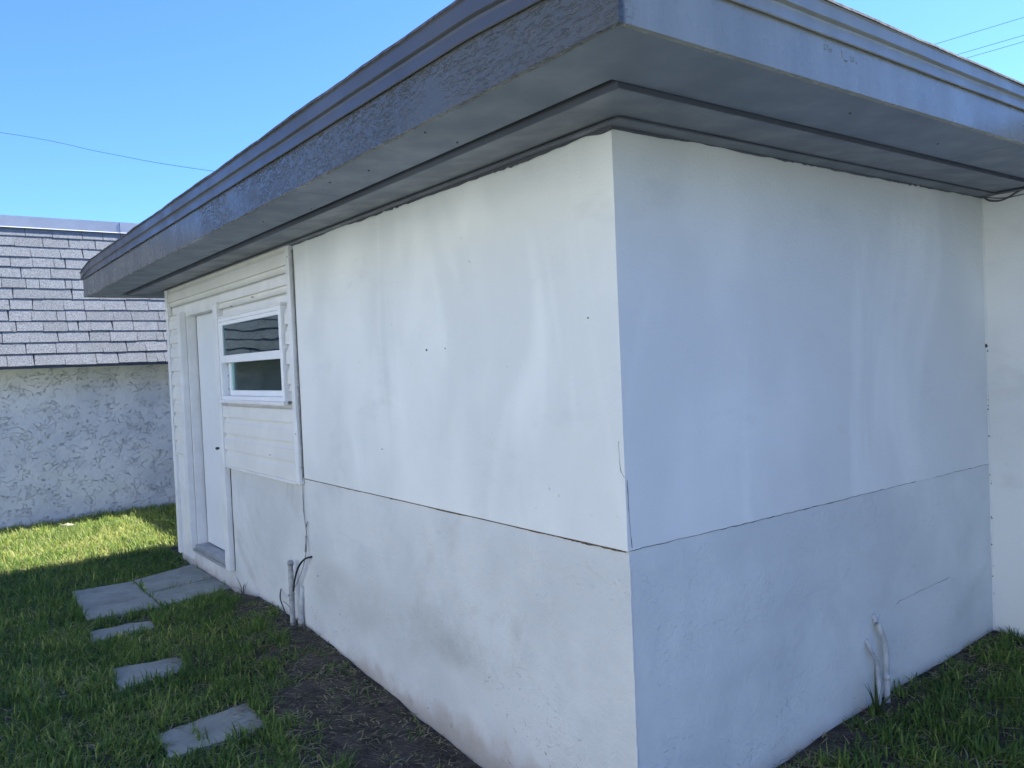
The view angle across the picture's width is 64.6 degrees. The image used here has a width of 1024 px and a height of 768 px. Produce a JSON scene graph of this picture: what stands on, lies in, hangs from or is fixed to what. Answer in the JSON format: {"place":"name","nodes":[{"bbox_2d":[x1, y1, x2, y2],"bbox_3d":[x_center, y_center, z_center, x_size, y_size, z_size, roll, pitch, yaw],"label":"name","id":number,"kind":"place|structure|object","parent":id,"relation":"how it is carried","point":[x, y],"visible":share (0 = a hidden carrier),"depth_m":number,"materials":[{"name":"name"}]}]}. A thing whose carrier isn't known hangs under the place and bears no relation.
{"place":"outdoors","nodes":[
{"label":"outdoors","id":0,"kind":"place"},
{"bbox_2d":[0,132,209,170],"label":"power line","id":1,"kind":"object","parent":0,"point":[109,153],"visible":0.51,"depth_m":20.93,"materials":[{"name":"grey metal"}]},
{"bbox_2d":[0,501,1023,767],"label":"grass","id":2,"kind":"structure","parent":0,"point":[32,549],"depth_m":4.35,"materials":[{"name":"green plant"}]},
{"bbox_2d":[0,509,1023,767],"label":"ground","id":3,"kind":"structure","parent":0,"point":[412,745],"depth_m":3.91,"materials":[{"name":"soil"}]},
{"bbox_2d":[0,215,175,528],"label":"neighbour house","id":4,"kind":"structure","parent":3,"relation":"on","point":[85,419],"depth_m":9.76,"materials":[{"name":"paint"}]},
{"bbox_2d":[72,581,160,621],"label":"paving slab","id":5,"kind":"structure","parent":3,"relation":"on","point":[115,598],"depth_m":6.08,"materials":[{"name":"concrete"}]},
{"bbox_2d":[89,621,153,642],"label":"paving slab","id":6,"kind":"structure","parent":3,"relation":"on","point":[104,632],"depth_m":5.42,"materials":[{"name":"concrete"}]},
{"bbox_2d":[109,657,184,690],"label":"paving slab","id":7,"kind":"structure","parent":3,"relation":"on","point":[123,676],"depth_m":4.64,"materials":[{"name":"concrete"}]},
{"bbox_2d":[134,564,213,593],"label":"paving slab","id":8,"kind":"structure","parent":3,"relation":"on","point":[184,574],"depth_m":6.63,"materials":[{"name":"concrete"}]},
{"bbox_2d":[149,578,229,605],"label":"paving slab","id":9,"kind":"structure","parent":3,"relation":"on","point":[182,591],"depth_m":6.25,"materials":[{"name":"concrete"}]},
{"bbox_2d":[158,703,268,759],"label":"paving slab","id":10,"kind":"structure","parent":3,"relation":"on","point":[215,724],"depth_m":3.82,"materials":[{"name":"concrete"}]},
{"bbox_2d":[235,575,247,594],"bbox_3d":[-1.987,1.490,5.973,0.124,0.141,0.164,-3,2,-10],"label":"weed","id":11,"kind":"object","parent":3,"relation":"on","point":[243,593],"visible":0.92,"depth_m":5.98,"materials":[{"name":"green plant"}]},
{"bbox_2d":[279,589,289,621],"bbox_3d":[-1.489,1.480,5.286,0.035,0.224,0.285,-3,2,-28],"label":"bent cable","id":12,"kind":"object","parent":3,"relation":"on","point":[282,605],"visible":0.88,"depth_m":5.26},
{"bbox_2d":[80,0,1023,767],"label":"white house","id":13,"kind":"structure","parent":3,"relation":"on","point":[656,370],"depth_m":3.33,"materials":[{"name":"paint"}]},
{"bbox_2d":[196,313,224,549],"bbox_3d":[-2.466,0.395,6.629,0.189,1.959,0.871,-4,2,-37],"label":"door","id":14,"kind":"structure","parent":13,"relation":"in","point":[205,337],"depth_m":6.82,"materials":[{"name":"paint"}]},
{"bbox_2d":[217,302,291,405],"bbox_3d":[-1.774,-0.191,5.610,0.139,0.695,1.330,-4,2,-37],"label":"window","id":15,"kind":"structure","parent":13,"relation":"in","point":[254,368],"depth_m":5.54,"materials":[{"name":"plastic"}]},
{"bbox_2d":[287,560,295,625],"bbox_3d":[-1.400,1.389,5.146,0.046,0.540,0.039,-4,2,-37],"label":"conduit pipe","id":16,"kind":"object","parent":13,"relation":"attached to","point":[290,564],"visible":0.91,"depth_m":5.13,"materials":[{"name":"plastic"}]},
{"bbox_2d":[291,250,303,477],"bbox_3d":[-1.319,-0.121,4.970,0.014,1.400,0.030,-3,2,-31],"label":"cable","id":17,"kind":"object","parent":13,"relation":"attached to","point":[302,468],"depth_m":4.97,"materials":[{"name":"metal"}]},
{"bbox_2d":[298,586,304,626],"bbox_3d":[-1.325,1.446,5.110,0.058,0.342,0.039,-2,2,8],"label":"riser pipe","id":18,"kind":"object","parent":13,"relation":"attached to","point":[301,612],"visible":0.78,"depth_m":5.10,"materials":[{"name":"plastic"}]},
{"bbox_2d":[295,478,307,586],"bbox_3d":[-1.320,0.934,5.046,0.025,0.712,0.184,-4,2,-44],"label":"thin cable","id":19,"kind":"object","parent":13,"relation":"attached to","point":[306,523],"visible":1,"depth_m":5.01,"materials":[{"name":"metal"}]},
{"bbox_2d":[293,556,312,591],"bbox_3d":[-1.314,1.184,5.035,0.225,0.253,0.039,-1,2,40],"label":"black cable","id":20,"kind":"object","parent":13,"relation":"attached to","point":[301,562],"visible":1,"depth_m":5.04,"materials":[{"name":"rubber"}]},
{"bbox_2d":[865,613,890,704],"bbox_3d":[1.652,1.285,3.663,0.131,0.487,0.067,-4,2,-37],"label":"bent pipe","id":21,"kind":"object","parent":13,"relation":"attached to","point":[885,652],"visible":0.82,"depth_m":3.66,"materials":[{"name":"white plastic"}]},
{"bbox_2d":[980,190,1023,201],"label":"corner cable","id":22,"kind":"object","parent":13,"relation":"attached to","point":[1004,198],"visible":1,"depth_m":4.25,"materials":[{"name":"rubber"}]},
{"bbox_2d":[148,592,1023,767],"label":"dry clippings","id":23,"kind":"object","parent":3,"relation":"on","point":[348,705],"visible":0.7,"depth_m":4.00,"materials":[{"name":"plant"}]},
{"bbox_2d":[863,666,925,717],"bbox_3d":[1.665,1.319,3.548,0.290,0.294,0.163,-4,2,-37],"label":"weed","id":24,"kind":"object","parent":3,"relation":"on","point":[877,707],"visible":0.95,"depth_m":3.55,"materials":[{"name":"green plant"}]},
{"bbox_2d":[0,0,1023,222],"label":"sky","id":25,"kind":"structure","parent":0,"point":[192,84],"materials":[{"name":"blue"}]},
{"bbox_2d":[937,17,1023,43],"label":"power line","id":26,"kind":"object","parent":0,"point":[980,30],"visible":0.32,"depth_m":23.88,"materials":[{"name":"metal"}]},
{"bbox_2d":[957,35,1023,54],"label":"power line","id":27,"kind":"object","parent":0,"point":[989,45],"visible":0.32,"depth_m":23.96,"materials":[{"name":"metal"}]}
]}

